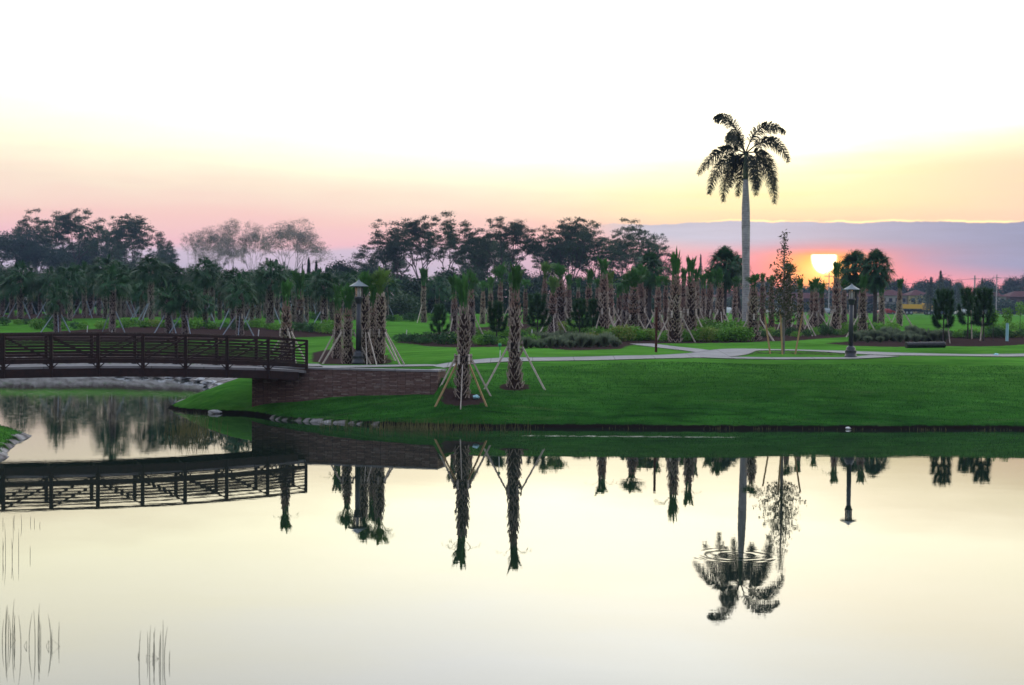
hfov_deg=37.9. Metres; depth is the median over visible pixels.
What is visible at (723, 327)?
shrub
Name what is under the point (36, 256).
broadleaf tree
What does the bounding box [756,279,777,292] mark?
distant tree
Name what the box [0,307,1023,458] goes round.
ground
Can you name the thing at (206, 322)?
shrub
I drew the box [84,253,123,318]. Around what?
sabal palm
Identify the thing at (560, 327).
shrub
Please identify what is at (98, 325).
shrub
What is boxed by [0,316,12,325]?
shrub
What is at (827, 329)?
shrub
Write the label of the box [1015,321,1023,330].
shrub
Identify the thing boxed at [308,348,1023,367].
path
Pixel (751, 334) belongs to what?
shrub
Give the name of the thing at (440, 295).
bushy tree
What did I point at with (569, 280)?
sabal palm
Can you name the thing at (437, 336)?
shrub
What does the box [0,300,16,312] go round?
thicket shrub
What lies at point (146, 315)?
sabal palm
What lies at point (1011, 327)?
shrub
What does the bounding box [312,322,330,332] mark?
shrub
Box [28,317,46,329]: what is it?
shrub
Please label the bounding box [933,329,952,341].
grass tuft
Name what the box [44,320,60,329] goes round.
shrub
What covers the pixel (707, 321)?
shrub
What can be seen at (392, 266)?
broadleaf tree
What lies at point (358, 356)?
street lamp
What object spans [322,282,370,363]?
sabal palm
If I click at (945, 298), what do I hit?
tree
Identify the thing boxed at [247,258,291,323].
sabal palm
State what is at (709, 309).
sabal palm
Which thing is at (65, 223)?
broadleaf tree
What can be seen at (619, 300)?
sabal palm
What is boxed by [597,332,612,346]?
grass tuft
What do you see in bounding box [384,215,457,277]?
broadleaf tree
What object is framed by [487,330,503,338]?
shrub
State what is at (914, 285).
distant tree
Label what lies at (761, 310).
sabal palm
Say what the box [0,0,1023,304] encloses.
sky
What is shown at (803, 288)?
thicket shrub
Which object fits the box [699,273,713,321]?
sabal palm
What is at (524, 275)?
bushy tree
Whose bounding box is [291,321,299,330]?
shrub
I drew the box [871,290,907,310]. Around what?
row house
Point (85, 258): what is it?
broadleaf tree
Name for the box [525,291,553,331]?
young pine
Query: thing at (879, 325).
shrub
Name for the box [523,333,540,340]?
shrub
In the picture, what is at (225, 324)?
shrub
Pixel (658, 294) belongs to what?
sabal palm
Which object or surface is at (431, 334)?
shrub
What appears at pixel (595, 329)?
shrub
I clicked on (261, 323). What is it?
shrub
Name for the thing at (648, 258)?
cabbage palm
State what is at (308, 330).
shrub
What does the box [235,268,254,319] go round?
sabal palm
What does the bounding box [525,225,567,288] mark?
broadleaf tree
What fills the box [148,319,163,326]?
shrub
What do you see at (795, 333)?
shrub
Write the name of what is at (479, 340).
shrub
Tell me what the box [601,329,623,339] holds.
shrub
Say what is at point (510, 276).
sabal palm
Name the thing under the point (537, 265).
broadleaf tree
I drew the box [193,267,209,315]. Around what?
sabal palm
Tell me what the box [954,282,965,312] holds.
australian pine
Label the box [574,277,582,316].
sabal palm
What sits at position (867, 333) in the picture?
grass tuft
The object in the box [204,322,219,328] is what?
shrub
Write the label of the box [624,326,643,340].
shrub
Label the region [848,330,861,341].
grass tuft
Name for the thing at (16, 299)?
thicket shrub
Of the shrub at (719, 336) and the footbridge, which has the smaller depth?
the footbridge
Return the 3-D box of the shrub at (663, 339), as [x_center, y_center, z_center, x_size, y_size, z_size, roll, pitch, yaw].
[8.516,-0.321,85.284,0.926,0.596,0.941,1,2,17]
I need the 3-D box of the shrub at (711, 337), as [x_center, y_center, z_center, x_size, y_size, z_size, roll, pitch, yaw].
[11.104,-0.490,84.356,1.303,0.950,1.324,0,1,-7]
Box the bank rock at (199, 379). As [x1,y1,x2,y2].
[194,377,204,381]
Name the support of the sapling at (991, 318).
on the ground at (231, 396)
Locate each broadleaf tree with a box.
[0,227,62,268]
[9,208,57,251]
[12,240,77,274]
[37,208,108,304]
[40,237,74,271]
[43,243,101,275]
[77,216,130,264]
[97,213,172,263]
[100,240,143,265]
[143,249,177,273]
[144,235,179,264]
[180,230,220,269]
[191,223,241,270]
[211,217,243,272]
[233,219,271,271]
[259,218,333,270]
[348,219,429,281]
[367,244,409,273]
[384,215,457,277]
[421,210,482,269]
[449,243,491,273]
[455,226,511,277]
[461,239,518,276]
[465,216,547,312]
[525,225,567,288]
[529,217,608,286]
[531,237,581,281]
[567,220,617,276]
[594,240,635,278]
[600,217,666,273]
[631,233,681,287]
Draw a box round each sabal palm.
[0,260,41,318]
[0,269,22,317]
[0,275,15,315]
[15,273,46,313]
[27,276,46,314]
[33,266,62,318]
[41,281,74,331]
[49,262,89,320]
[51,272,79,314]
[68,260,101,317]
[73,287,88,313]
[77,266,96,314]
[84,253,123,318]
[87,270,102,315]
[88,263,135,331]
[103,260,136,319]
[120,269,136,317]
[124,276,158,319]
[126,266,141,316]
[129,251,175,320]
[131,286,141,315]
[132,263,161,317]
[150,281,184,332]
[154,262,178,319]
[155,277,168,315]
[158,262,185,319]
[168,280,203,333]
[175,264,202,319]
[181,256,225,321]
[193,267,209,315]
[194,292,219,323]
[199,263,223,320]
[209,271,232,317]
[209,281,228,319]
[215,267,250,328]
[220,273,262,335]
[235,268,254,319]
[244,278,265,323]
[246,267,275,320]
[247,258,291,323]
[255,270,280,317]
[266,258,290,319]
[272,278,304,361]
[286,267,304,321]
[291,268,314,328]
[291,272,323,322]
[303,270,320,315]
[309,267,326,318]
[309,269,339,322]
[314,275,346,324]
[318,283,345,361]
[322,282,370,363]
[331,271,354,319]
[344,269,369,319]
[356,269,378,364]
[368,279,395,361]
[369,266,404,363]
[369,271,405,318]
[397,277,418,311]
[414,267,434,322]
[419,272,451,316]
[434,273,490,409]
[441,274,457,333]
[450,269,479,314]
[466,268,483,339]
[477,280,488,323]
[484,262,545,389]
[485,275,495,322]
[491,261,508,327]
[503,272,522,325]
[522,278,531,322]
[539,261,552,316]
[539,276,565,333]
[551,263,571,331]
[564,272,578,324]
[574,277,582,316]
[580,268,597,310]
[592,277,599,316]
[593,257,620,331]
[607,270,621,326]
[610,275,630,326]
[614,284,622,326]
[621,266,647,339]
[632,262,652,329]
[644,286,652,326]
[646,274,667,332]
[657,248,695,341]
[661,275,669,327]
[679,256,705,332]
[680,266,686,324]
[686,267,703,319]
[699,268,715,324]
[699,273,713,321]
[705,268,728,323]
[725,276,740,325]
[744,273,773,340]
[758,272,768,325]
[765,275,779,329]
[777,262,799,331]
[791,277,815,335]
[796,280,821,331]
[804,277,831,332]
[818,282,828,326]
[826,259,841,331]
[839,279,855,326]
[846,273,877,336]
[877,287,893,324]
[891,277,912,325]
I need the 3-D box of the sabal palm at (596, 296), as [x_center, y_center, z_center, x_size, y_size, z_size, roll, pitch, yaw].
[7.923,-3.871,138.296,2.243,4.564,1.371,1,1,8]
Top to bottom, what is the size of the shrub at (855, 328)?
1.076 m
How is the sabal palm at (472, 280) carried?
on the ground at (231, 396)
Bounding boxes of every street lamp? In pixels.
[349,280,368,363]
[843,284,859,356]
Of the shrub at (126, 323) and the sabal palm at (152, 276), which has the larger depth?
the sabal palm at (152, 276)
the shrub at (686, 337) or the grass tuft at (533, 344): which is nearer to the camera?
the grass tuft at (533, 344)
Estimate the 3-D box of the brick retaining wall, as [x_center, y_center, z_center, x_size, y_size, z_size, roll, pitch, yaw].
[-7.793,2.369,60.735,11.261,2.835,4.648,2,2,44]
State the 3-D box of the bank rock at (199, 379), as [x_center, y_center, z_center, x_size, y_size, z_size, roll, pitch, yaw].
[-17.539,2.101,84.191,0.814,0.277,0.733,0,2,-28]
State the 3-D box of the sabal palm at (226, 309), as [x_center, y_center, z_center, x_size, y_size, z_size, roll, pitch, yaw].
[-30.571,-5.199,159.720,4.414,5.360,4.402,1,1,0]
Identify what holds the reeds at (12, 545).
in the water
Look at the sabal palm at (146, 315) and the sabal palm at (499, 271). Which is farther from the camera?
the sabal palm at (146, 315)
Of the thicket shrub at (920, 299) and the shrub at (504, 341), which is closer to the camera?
the shrub at (504, 341)
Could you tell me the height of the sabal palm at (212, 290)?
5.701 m
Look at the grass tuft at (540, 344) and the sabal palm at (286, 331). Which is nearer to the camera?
the sabal palm at (286, 331)
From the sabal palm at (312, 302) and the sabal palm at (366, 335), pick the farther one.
the sabal palm at (312, 302)
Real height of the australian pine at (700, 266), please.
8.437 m
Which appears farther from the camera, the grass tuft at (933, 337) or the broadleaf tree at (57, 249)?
the broadleaf tree at (57, 249)
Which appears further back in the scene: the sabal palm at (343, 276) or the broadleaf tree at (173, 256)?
the broadleaf tree at (173, 256)
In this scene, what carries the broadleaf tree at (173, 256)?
on the ground at (231, 396)
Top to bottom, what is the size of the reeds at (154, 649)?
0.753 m
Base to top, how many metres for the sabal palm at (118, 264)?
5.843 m
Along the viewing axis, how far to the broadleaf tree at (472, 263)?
310.28 m
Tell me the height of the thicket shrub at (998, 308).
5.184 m
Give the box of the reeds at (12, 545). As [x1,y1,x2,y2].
[3,533,18,558]
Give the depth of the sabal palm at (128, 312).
164.73 m
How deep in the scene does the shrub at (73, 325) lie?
112.82 m
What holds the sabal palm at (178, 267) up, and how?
on the ground at (231, 396)
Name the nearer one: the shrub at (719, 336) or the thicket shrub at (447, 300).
the shrub at (719, 336)
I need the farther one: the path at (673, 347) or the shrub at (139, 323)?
the shrub at (139, 323)
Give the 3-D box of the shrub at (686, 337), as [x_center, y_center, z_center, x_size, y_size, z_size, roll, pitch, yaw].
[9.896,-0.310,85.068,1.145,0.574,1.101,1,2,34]
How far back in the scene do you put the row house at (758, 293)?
481.35 m
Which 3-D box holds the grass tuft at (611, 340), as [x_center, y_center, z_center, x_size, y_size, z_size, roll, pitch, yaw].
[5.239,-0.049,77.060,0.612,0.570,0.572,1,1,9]
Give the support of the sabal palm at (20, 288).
on the ground at (231, 396)
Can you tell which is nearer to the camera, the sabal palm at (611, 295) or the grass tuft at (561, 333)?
the grass tuft at (561, 333)
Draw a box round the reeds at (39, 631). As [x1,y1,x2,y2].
[18,603,58,646]
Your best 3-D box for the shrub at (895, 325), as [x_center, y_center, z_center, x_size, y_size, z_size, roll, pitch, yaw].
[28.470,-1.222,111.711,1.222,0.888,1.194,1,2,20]
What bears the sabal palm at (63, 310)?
on the ground at (231, 396)
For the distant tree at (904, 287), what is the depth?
568.91 m
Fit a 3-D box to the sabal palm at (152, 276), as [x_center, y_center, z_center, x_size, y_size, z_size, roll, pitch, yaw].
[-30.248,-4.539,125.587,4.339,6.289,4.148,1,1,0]
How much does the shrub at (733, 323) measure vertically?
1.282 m
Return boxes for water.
[0,377,1023,684]
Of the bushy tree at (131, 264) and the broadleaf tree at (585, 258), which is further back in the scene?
the bushy tree at (131, 264)
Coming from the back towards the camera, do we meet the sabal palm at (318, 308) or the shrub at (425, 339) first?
the sabal palm at (318, 308)
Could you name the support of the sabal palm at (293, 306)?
on the ground at (231, 396)
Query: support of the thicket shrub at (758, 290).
on the ground at (231, 396)
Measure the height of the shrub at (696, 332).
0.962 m
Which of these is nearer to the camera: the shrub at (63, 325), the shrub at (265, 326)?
the shrub at (63, 325)
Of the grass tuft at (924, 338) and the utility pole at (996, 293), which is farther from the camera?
the utility pole at (996, 293)
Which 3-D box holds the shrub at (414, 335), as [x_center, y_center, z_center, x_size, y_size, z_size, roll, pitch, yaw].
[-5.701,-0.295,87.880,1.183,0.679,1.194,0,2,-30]
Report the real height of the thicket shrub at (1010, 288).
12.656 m
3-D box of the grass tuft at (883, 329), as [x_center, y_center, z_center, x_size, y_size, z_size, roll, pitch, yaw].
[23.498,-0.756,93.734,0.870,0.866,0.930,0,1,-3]
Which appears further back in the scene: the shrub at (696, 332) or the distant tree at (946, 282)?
the distant tree at (946, 282)
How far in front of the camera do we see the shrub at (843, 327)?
104.85 m
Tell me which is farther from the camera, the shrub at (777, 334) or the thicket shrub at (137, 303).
the thicket shrub at (137, 303)
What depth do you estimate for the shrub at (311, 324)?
107.34 m
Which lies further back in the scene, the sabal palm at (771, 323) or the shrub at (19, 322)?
the shrub at (19, 322)
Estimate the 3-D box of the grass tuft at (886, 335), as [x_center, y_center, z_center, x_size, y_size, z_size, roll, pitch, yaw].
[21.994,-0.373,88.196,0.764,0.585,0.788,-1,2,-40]
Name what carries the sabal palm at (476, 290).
on the ground at (231, 396)
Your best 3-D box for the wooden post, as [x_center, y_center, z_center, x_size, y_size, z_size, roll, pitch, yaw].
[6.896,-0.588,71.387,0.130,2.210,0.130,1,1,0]
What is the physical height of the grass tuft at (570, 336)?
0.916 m
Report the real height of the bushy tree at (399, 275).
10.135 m
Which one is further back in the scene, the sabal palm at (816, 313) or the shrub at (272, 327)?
the shrub at (272, 327)
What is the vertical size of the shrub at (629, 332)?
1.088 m
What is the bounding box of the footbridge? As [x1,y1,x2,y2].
[0,332,307,379]
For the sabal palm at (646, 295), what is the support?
on the ground at (231, 396)
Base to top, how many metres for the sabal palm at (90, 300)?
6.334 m
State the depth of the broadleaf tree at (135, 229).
408.56 m
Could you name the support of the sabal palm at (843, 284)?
on the ground at (231, 396)
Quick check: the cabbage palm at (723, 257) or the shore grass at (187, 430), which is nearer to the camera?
the shore grass at (187, 430)
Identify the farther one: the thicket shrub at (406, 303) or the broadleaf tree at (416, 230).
the broadleaf tree at (416, 230)
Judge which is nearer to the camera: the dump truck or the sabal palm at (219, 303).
the sabal palm at (219, 303)
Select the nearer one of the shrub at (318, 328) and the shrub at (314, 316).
the shrub at (318, 328)
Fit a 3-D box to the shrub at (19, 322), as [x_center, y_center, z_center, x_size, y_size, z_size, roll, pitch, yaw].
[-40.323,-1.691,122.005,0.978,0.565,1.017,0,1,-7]
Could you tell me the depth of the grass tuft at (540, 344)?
75.98 m
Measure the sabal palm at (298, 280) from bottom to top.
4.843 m
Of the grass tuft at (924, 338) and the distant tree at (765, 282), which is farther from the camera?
the distant tree at (765, 282)
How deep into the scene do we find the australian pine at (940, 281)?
329.63 m
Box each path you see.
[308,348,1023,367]
[632,343,705,351]
[701,355,898,359]
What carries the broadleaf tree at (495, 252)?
on the ground at (231, 396)
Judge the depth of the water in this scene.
27.15 m
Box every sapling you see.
[989,309,999,336]
[1001,307,1012,340]
[1015,301,1023,315]
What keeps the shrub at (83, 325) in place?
on the ground at (231, 396)
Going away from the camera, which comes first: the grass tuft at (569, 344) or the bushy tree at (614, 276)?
the grass tuft at (569, 344)
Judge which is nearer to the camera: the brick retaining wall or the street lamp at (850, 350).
the brick retaining wall
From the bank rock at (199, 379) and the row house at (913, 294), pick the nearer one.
the bank rock at (199, 379)
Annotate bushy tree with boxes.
[0,262,19,276]
[121,255,144,273]
[322,254,358,279]
[352,259,396,309]
[388,271,414,294]
[431,264,461,280]
[459,266,487,313]
[493,265,533,289]
[520,270,565,292]
[565,273,593,296]
[581,265,629,293]
[653,278,681,296]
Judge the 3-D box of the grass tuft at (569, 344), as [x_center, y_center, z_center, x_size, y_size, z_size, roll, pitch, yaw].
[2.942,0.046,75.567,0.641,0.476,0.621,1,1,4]
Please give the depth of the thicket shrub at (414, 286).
184.48 m
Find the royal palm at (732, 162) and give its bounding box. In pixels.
[696,112,790,324]
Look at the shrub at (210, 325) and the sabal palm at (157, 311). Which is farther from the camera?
the sabal palm at (157, 311)
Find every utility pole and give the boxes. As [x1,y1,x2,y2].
[824,273,833,307]
[996,275,996,312]
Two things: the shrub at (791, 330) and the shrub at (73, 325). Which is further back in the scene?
the shrub at (73, 325)
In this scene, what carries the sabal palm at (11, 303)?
on the ground at (231, 396)
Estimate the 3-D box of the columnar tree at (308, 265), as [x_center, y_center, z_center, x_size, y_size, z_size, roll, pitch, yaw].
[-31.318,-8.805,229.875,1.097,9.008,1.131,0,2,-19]
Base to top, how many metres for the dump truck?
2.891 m
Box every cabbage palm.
[635,252,668,327]
[702,245,741,322]
[728,254,751,319]
[829,248,869,321]
[856,248,897,322]
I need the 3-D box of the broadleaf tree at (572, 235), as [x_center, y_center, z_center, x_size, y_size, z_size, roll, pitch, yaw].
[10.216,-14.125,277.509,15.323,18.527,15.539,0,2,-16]
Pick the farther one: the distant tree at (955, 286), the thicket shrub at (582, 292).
the distant tree at (955, 286)
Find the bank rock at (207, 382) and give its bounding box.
[202,380,216,385]
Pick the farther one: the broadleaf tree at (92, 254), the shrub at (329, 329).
the broadleaf tree at (92, 254)
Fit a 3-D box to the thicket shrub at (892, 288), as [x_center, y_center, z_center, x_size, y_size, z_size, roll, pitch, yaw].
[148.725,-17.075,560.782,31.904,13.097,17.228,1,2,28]
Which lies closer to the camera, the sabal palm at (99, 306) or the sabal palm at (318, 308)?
the sabal palm at (318, 308)
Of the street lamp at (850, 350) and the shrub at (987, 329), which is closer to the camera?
the street lamp at (850, 350)
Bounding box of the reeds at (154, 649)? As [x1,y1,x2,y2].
[138,625,169,663]
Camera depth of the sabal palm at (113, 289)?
106.35 m
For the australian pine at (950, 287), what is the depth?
329.61 m
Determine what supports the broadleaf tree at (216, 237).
on the ground at (231, 396)
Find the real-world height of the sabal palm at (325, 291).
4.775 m
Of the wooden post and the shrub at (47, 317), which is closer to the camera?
the wooden post
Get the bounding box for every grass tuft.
[520,337,533,348]
[529,339,536,347]
[536,340,545,347]
[537,331,554,339]
[544,336,555,347]
[550,335,565,347]
[552,329,567,335]
[564,340,575,347]
[566,330,579,346]
[573,333,589,346]
[586,335,598,346]
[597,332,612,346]
[608,337,618,346]
[612,339,621,346]
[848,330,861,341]
[859,329,869,340]
[863,336,872,342]
[868,329,884,340]
[876,336,884,342]
[880,326,891,332]
[883,333,890,340]
[885,329,898,340]
[886,327,901,333]
[893,332,905,341]
[900,330,915,340]
[901,332,910,341]
[904,324,918,332]
[908,333,920,341]
[919,329,933,341]
[920,335,927,341]
[927,330,938,341]
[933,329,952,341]
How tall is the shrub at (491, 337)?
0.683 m
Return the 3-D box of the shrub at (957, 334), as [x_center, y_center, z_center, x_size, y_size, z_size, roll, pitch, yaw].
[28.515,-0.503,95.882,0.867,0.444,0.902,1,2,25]
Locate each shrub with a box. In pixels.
[0,272,66,309]
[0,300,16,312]
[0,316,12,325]
[12,318,24,324]
[14,280,75,313]
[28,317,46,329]
[40,314,53,323]
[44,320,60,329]
[61,321,69,329]
[68,321,78,328]
[75,321,88,329]
[93,320,108,329]
[115,293,182,313]
[116,317,134,327]
[135,319,150,327]
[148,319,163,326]
[188,317,204,328]
[199,320,214,328]
[200,298,229,311]
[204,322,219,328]
[218,322,229,328]
[235,265,343,315]
[249,320,259,327]
[253,317,265,327]
[263,323,272,328]
[267,322,280,329]
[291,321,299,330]
[296,322,312,331]
[303,326,315,331]
[306,322,318,331]
[310,311,321,320]
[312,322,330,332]
[319,318,334,333]
[386,315,395,321]
[388,289,427,318]
[390,333,401,341]
[391,315,403,321]
[392,265,468,314]
[396,333,408,341]
[402,335,414,342]
[403,312,416,321]
[408,332,421,342]
[416,336,431,343]
[420,332,435,342]
[427,275,459,315]
[433,333,446,343]
[437,329,456,344]
[446,298,486,312]
[471,334,481,344]
[474,261,528,314]
[474,335,490,344]
[475,328,482,335]
[477,333,497,344]
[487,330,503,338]
[494,326,510,336]
[498,337,508,345]
[520,276,574,315]
[523,327,536,334]
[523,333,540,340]
[531,325,547,333]
[556,321,569,331]
[564,276,644,316]
[564,322,590,333]
[587,326,608,334]
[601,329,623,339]
[605,327,627,340]
[608,278,661,315]
[612,323,636,340]
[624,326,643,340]
[630,329,647,340]
[642,328,658,339]
[651,284,686,314]
[653,332,668,341]
[681,332,693,341]
[692,325,714,341]
[697,317,715,328]
[697,325,718,341]
[710,323,730,330]
[712,291,741,308]
[713,328,732,341]
[719,327,733,340]
[720,318,746,328]
[720,324,735,330]
[725,325,748,341]
[727,296,778,310]
[732,326,755,341]
[739,281,780,295]
[761,326,779,336]
[766,297,809,312]
[772,329,785,336]
[780,277,831,292]
[785,326,798,335]
[790,331,803,336]
[801,329,812,336]
[808,327,818,335]
[818,293,914,313]
[818,326,835,335]
[824,283,872,294]
[834,328,847,334]
[841,322,848,332]
[845,319,857,331]
[867,282,933,294]
[868,322,887,330]
[886,320,900,328]
[909,293,960,313]
[916,277,972,303]
[952,328,968,336]
[952,331,962,337]
[953,300,1017,314]
[961,329,979,337]
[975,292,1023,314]
[982,326,998,336]
[984,283,1023,293]
[988,327,1004,337]
[997,328,1014,336]
[1000,321,1015,329]
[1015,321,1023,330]
[1015,329,1023,337]
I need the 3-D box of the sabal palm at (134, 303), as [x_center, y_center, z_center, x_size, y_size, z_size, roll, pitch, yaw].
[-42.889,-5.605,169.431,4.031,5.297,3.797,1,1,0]
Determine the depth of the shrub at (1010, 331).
95.30 m
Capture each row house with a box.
[713,292,778,311]
[780,293,833,311]
[846,292,872,312]
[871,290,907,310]
[904,290,925,313]
[975,292,1007,313]
[1004,291,1023,313]
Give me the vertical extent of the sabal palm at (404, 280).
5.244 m
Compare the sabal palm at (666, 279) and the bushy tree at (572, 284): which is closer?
the sabal palm at (666, 279)
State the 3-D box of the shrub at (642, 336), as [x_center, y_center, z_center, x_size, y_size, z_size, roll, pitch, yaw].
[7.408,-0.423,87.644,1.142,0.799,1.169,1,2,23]
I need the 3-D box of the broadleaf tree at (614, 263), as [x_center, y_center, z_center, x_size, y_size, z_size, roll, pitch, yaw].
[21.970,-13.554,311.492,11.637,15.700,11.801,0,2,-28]
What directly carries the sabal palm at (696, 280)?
on the ground at (231, 396)
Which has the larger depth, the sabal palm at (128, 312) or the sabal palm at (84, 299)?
the sabal palm at (128, 312)
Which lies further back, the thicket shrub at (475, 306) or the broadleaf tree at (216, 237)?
the broadleaf tree at (216, 237)
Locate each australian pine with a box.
[699,254,702,306]
[922,280,931,315]
[923,277,934,315]
[931,270,944,314]
[948,280,956,311]
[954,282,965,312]
[978,278,986,310]
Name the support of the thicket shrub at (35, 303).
on the ground at (231, 396)
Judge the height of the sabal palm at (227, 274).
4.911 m
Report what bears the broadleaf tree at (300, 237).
on the ground at (231, 396)
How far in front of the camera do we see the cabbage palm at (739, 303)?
131.80 m
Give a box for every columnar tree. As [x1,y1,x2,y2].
[307,257,310,305]
[314,260,317,308]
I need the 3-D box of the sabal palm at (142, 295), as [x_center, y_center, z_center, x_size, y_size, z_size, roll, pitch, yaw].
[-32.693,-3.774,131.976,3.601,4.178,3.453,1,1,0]
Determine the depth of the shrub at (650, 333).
87.98 m
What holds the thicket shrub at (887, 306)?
on the ground at (231, 396)
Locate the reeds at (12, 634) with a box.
[2,606,15,642]
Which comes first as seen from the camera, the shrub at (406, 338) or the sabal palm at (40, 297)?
the shrub at (406, 338)
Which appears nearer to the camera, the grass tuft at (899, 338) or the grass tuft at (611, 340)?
the grass tuft at (611, 340)
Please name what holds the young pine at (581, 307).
on the ground at (231, 396)
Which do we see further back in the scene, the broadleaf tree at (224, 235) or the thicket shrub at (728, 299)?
the broadleaf tree at (224, 235)
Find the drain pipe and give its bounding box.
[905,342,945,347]
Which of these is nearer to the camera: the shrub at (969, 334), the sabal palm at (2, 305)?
the shrub at (969, 334)
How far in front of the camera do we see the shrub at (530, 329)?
93.27 m
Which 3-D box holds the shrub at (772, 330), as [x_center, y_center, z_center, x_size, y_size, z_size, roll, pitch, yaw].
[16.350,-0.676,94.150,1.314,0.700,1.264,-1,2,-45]
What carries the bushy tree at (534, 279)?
on the ground at (231, 396)
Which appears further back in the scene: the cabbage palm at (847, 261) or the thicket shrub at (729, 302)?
the thicket shrub at (729, 302)
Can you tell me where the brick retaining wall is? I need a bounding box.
[252,365,446,406]
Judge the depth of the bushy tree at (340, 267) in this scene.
278.62 m
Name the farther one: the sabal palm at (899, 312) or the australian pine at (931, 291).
the australian pine at (931, 291)
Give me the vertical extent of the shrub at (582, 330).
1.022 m
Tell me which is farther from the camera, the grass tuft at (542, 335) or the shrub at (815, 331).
the shrub at (815, 331)
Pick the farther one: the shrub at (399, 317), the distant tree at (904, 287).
the distant tree at (904, 287)
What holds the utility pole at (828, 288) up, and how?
on the ground at (231, 396)
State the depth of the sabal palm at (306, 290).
132.65 m
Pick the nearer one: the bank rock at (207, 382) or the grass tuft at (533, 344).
the grass tuft at (533, 344)
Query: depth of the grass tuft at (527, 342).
75.91 m
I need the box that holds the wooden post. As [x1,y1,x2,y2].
[655,307,657,351]
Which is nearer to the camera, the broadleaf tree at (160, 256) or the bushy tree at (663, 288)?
the bushy tree at (663, 288)
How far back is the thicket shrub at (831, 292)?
564.32 m
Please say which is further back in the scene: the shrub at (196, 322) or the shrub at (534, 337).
the shrub at (196, 322)
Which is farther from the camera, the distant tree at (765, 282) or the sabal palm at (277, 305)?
the distant tree at (765, 282)
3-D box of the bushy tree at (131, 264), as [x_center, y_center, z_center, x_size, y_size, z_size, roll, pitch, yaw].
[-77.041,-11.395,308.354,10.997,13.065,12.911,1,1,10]
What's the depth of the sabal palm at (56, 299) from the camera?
103.51 m
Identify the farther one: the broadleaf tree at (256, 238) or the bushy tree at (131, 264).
the broadleaf tree at (256, 238)
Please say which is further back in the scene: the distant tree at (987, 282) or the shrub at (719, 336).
the distant tree at (987, 282)
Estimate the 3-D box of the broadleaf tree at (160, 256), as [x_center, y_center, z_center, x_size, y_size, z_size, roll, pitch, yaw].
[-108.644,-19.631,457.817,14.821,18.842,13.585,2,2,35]
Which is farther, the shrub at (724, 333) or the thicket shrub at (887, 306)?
the thicket shrub at (887, 306)
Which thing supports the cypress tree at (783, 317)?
on the ground at (231, 396)
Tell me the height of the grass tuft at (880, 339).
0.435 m
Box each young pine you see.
[428,302,449,343]
[485,300,508,335]
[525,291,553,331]
[566,297,592,331]
[584,297,600,328]
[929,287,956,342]
[956,285,980,338]
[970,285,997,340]
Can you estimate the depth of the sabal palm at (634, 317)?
89.35 m
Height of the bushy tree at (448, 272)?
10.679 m
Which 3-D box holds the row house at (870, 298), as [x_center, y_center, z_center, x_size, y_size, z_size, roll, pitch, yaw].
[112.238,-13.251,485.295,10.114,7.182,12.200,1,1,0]
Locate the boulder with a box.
[208,410,221,413]
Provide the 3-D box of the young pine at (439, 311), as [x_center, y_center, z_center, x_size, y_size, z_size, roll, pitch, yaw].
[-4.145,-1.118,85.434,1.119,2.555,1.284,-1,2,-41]
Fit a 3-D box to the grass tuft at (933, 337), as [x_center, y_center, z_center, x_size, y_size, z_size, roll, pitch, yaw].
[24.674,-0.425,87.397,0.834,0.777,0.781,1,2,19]
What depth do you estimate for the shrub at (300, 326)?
108.78 m
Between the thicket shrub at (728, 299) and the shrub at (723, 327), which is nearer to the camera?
the shrub at (723, 327)
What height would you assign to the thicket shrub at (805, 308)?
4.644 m
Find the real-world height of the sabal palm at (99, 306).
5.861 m
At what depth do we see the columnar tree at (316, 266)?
229.71 m
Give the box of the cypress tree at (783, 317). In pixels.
[755,229,808,354]
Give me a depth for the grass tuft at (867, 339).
85.19 m
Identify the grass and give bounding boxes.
[156,410,1011,436]
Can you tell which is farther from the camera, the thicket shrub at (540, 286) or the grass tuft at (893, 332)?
the thicket shrub at (540, 286)
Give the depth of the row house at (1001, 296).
469.78 m
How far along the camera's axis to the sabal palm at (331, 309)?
122.62 m
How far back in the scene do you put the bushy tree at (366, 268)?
265.90 m
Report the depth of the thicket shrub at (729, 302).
430.13 m
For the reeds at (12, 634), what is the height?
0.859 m
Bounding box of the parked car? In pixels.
[877,309,895,313]
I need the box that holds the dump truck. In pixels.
[902,303,932,314]
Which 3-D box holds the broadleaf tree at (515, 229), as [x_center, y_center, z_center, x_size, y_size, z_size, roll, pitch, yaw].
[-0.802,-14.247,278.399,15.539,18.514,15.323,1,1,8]
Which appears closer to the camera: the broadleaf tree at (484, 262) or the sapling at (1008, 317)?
the sapling at (1008, 317)
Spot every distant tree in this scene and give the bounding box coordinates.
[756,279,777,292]
[884,276,908,292]
[909,277,934,292]
[931,275,953,287]
[953,280,964,294]
[972,276,999,292]
[1000,276,1023,293]
[1018,273,1023,290]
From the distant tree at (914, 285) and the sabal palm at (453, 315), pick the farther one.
the distant tree at (914, 285)
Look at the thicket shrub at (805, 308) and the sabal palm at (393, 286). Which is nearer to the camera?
the sabal palm at (393, 286)
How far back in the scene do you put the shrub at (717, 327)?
97.86 m
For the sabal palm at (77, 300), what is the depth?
183.13 m
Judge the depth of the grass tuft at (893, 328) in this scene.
92.98 m
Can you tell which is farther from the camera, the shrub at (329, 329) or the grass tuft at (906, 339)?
the shrub at (329, 329)
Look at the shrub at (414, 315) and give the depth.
142.07 m
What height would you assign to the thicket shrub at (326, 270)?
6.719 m
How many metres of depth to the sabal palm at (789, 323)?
107.30 m
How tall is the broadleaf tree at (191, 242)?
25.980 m
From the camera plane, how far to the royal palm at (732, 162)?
107.65 m
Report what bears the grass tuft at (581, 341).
on the ground at (231, 396)

